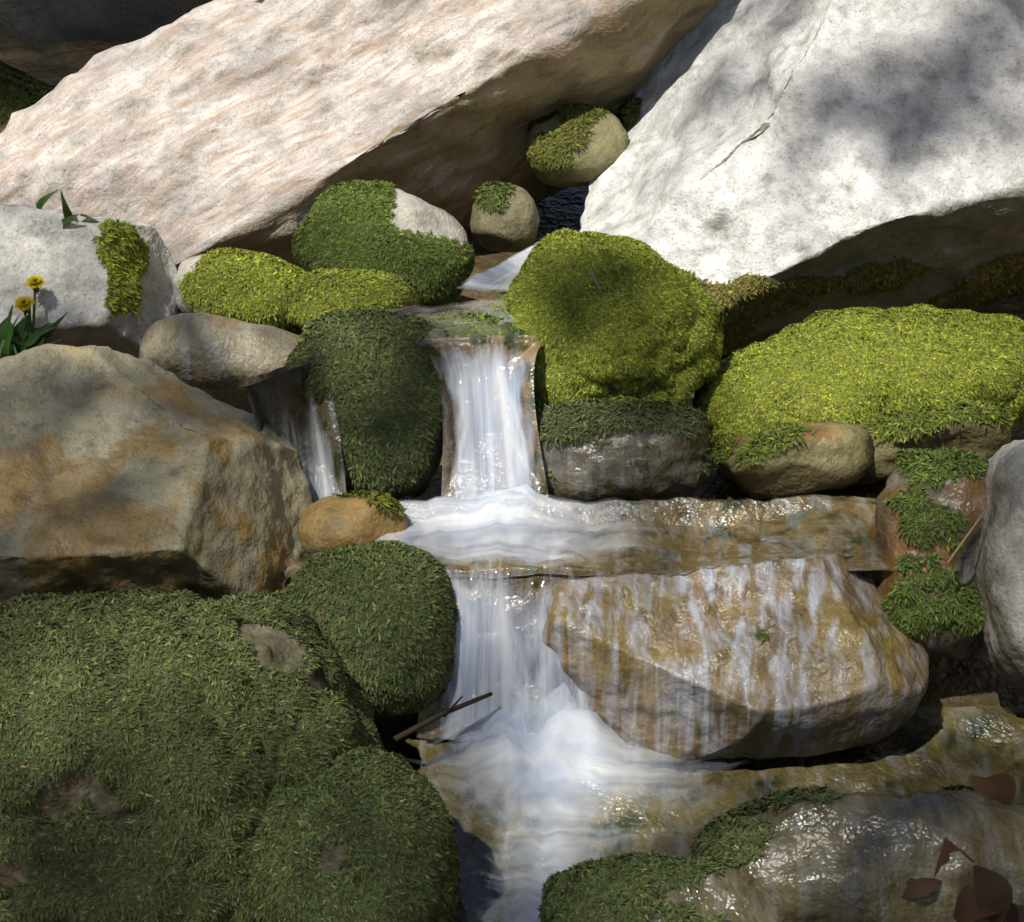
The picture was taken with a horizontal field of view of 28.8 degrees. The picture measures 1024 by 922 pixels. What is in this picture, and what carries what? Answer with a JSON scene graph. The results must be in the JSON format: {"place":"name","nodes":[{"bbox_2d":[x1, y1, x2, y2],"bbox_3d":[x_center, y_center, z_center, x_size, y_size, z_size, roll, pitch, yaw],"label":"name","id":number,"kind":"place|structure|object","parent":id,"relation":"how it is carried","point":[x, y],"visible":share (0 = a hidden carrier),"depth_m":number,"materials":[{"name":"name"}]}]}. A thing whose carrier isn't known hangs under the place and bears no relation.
{"place":"outdoors","nodes":[
{"label":"outdoors","id":0,"kind":"place"},
{"bbox_2d":[0,37,1023,713],"bbox_3d":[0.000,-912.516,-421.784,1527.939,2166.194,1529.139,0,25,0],"label":"terrain","id":1,"kind":"structure","parent":0,"point":[974,679],"depth_m":2.96,"materials":[{"name":"soil"}]},
{"bbox_2d":[0,69,41,132],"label":"boulder","id":2,"kind":"object","parent":1,"relation":"on","point":[3,126],"visible":0.06,"depth_m":3.24,"materials":[{"name":"stone"}]},
{"bbox_2d":[0,189,98,358],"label":"leaves","id":3,"kind":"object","parent":1,"relation":"on","point":[67,218],"depth_m":2.49,"materials":[{"name":"green plant"}]},
{"bbox_2d":[0,275,61,355],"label":"dandelions","id":4,"kind":"object","parent":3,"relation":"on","point":[20,340],"visible":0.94,"depth_m":2.47,"materials":[{"name":"green plant"}]},
{"bbox_2d":[0,204,178,357],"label":"rock","id":5,"kind":"object","parent":1,"relation":"on","point":[63,263],"visible":0.53,"depth_m":2.54,"materials":[{"name":"stone"}]},
{"bbox_2d":[0,0,212,44],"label":"boulder","id":6,"kind":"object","parent":1,"relation":"on","point":[43,22],"depth_m":3.69,"materials":[{"name":"stone"}]},
{"bbox_2d":[0,344,312,605],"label":"boulder","id":7,"kind":"object","parent":1,"relation":"on","point":[118,469],"visible":0.61,"depth_m":2.15,"materials":[{"name":"stone"}]},
{"bbox_2d":[0,596,361,921],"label":"mossy boulder","id":8,"kind":"object","parent":1,"relation":"on","point":[276,648],"visible":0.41,"depth_m":1.85,"materials":[{"name":"stone"}]},
{"bbox_2d":[0,59,1023,921],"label":"moss shoots","id":9,"kind":"object","parent":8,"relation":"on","point":[594,339],"visible":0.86,"depth_m":2.14,"materials":[{"name":"green plant"}]},
{"bbox_2d":[138,312,299,413],"bbox_3d":[-0.345,-0.111,2.499,0.246,0.176,0.158,0,25,0],"label":"rock","id":10,"kind":"object","parent":1,"relation":"on","point":[221,359],"visible":0.52,"depth_m":2.42,"materials":[{"name":"stone"}]},
{"bbox_2d":[173,252,293,328],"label":"rock","id":11,"kind":"object","parent":1,"relation":"on","point":[184,267],"visible":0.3,"depth_m":2.67,"materials":[{"name":"stone"}]},
{"bbox_2d":[290,273,400,328],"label":"rock","id":12,"kind":"object","parent":1,"relation":"on","point":[299,326],"visible":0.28,"depth_m":2.61,"materials":[{"name":"stone"}]},
{"bbox_2d":[250,753,449,921],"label":"mossy boulder","id":13,"kind":"object","parent":1,"relation":"on","point":[334,857],"visible":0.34,"depth_m":1.84,"materials":[{"name":"stone"}]},
{"bbox_2d":[0,0,722,268],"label":"slab","id":14,"kind":"structure","parent":1,"relation":"on","point":[258,125],"depth_m":2.94,"materials":[{"name":"stone"}]},
{"bbox_2d":[293,314,442,498],"bbox_3d":[-0.174,-0.063,2.427,0.198,0.236,0.199,0,25,0],"label":"rock","id":15,"kind":"object","parent":1,"relation":"on","point":[435,461],"visible":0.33,"depth_m":2.37,"materials":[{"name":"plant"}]},
{"bbox_2d":[294,550,452,705],"bbox_3d":[-0.153,0.187,2.201,0.181,0.194,0.182,0,25,0],"label":"boulder","id":16,"kind":"object","parent":1,"relation":"on","point":[369,603],"visible":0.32,"depth_m":2.13,"materials":[{"name":"stone"}]},
{"bbox_2d":[300,183,468,288],"bbox_3d":[-0.182,-0.301,2.847,0.250,0.195,0.199,0,25,0],"label":"rock","id":17,"kind":"object","parent":1,"relation":"on","point":[414,213],"visible":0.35,"depth_m":2.79,"materials":[{"name":"stone"}]},
{"bbox_2d":[470,184,539,252],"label":"rock","id":18,"kind":"object","parent":1,"relation":"on","point":[514,228],"visible":0.93,"depth_m":2.91,"materials":[{"name":"stone"}]},
{"bbox_2d":[526,105,628,187],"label":"rock","id":19,"kind":"object","parent":1,"relation":"on","point":[607,142],"visible":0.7,"depth_m":3.00,"materials":[{"name":"stone"}]},
{"bbox_2d":[536,401,712,503],"bbox_3d":[0.121,-0.011,2.440,0.250,0.154,0.171,0,25,0],"label":"rock","id":20,"kind":"object","parent":1,"relation":"on","point":[588,472],"visible":0.57,"depth_m":2.37,"materials":[{"name":"stone"}]},
{"bbox_2d":[535,234,715,404],"bbox_3d":[0.115,-0.157,2.517,0.277,0.260,0.257,-15,29,-30],"label":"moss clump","id":21,"kind":"object","parent":1,"relation":"on","point":[612,387],"visible":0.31,"depth_m":2.42,"materials":[{"name":"plant"}]},
{"bbox_2d":[241,341,1023,741],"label":"rock ledge","id":22,"kind":"object","parent":1,"relation":"on","point":[629,565],"visible":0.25,"depth_m":2.30,"materials":[{"name":"stone"}]},
{"bbox_2d":[297,494,407,556],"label":"pool rock","id":23,"kind":"object","parent":22,"relation":"on","point":[329,522],"visible":0.66,"depth_m":2.24,"materials":[{"name":"stone"}]},
{"bbox_2d":[255,242,1023,921],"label":"stream water","id":24,"kind":"structure","parent":22,"relation":"on","point":[533,768],"depth_m":2.18,"materials":[{"name":"white liquid"}]},
{"bbox_2d":[542,553,928,759],"bbox_3d":[0.247,0.235,2.251,0.435,0.288,0.312,0,25,0],"label":"wet slab","id":25,"kind":"object","parent":22,"relation":"on","point":[685,663],"visible":0.74,"depth_m":2.15,"materials":[{"name":"stone"}]},
{"bbox_2d":[870,453,986,659],"bbox_3d":[0.485,0.106,2.278,0.174,0.249,0.214,0,25,0],"label":"wet rock","id":26,"kind":"object","parent":22,"relation":"on","point":[966,496],"visible":0.43,"depth_m":2.21,"materials":[{"name":"stone"}]},
{"bbox_2d":[540,856,786,921],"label":"rock","id":27,"kind":"object","parent":1,"relation":"on","point":[734,894],"visible":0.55,"depth_m":1.88,"materials":[{"name":"stone"}]},
{"bbox_2d":[710,421,873,499],"bbox_3d":[0.340,-0.003,2.415,0.203,0.122,0.140,0,25,0],"label":"flat rock","id":28,"kind":"object","parent":1,"relation":"on","point":[833,455],"visible":0.91,"depth_m":2.35,"materials":[{"name":"stone"}]},
{"bbox_2d":[579,0,1023,354],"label":"boulder","id":29,"kind":"object","parent":1,"relation":"on","point":[773,141],"visible":0.73,"depth_m":2.75,"materials":[{"name":"stone"}]},
{"bbox_2d":[696,788,1023,921],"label":"rock","id":30,"kind":"object","parent":1,"relation":"on","point":[858,857],"visible":0.67,"depth_m":1.89,"materials":[{"name":"stone"}]},
{"bbox_2d":[901,773,1023,921],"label":"dead leaves","id":31,"kind":"object","parent":30,"relation":"on","point":[988,895],"visible":0.41,"depth_m":1.86,"materials":[{"name":"brown plant"}]},
{"bbox_2d":[708,313,1021,428],"bbox_3d":[0.467,-0.086,2.580,0.465,0.247,0.300,0,25,0],"label":"boulder","id":32,"kind":"object","parent":1,"relation":"on","point":[851,360],"visible":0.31,"depth_m":2.47,"materials":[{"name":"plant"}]},
{"bbox_2d":[856,404,1010,483],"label":"flat rock","id":33,"kind":"object","parent":1,"relation":"on","point":[987,442],"visible":0.43,"depth_m":2.39,"materials":[{"name":"stone"}]},
{"bbox_2d":[973,440,1023,686],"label":"edge rock","id":34,"kind":"object","parent":1,"relation":"on","point":[998,561],"visible":0.84,"depth_m":2.14,"materials":[{"name":"stone"}]},
{"bbox_2d":[621,100,639,126],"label":"rock","id":35,"kind":"object","parent":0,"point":[629,115],"visible":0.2,"depth_m":3.06,"materials":[{"name":"stone"}]},
{"bbox_2d":[393,272,988,741],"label":"twigs","id":36,"kind":"object","parent":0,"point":[433,718],"visible":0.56,"depth_m":2.14,"materials":[{"name":"brown wood"}]}
]}

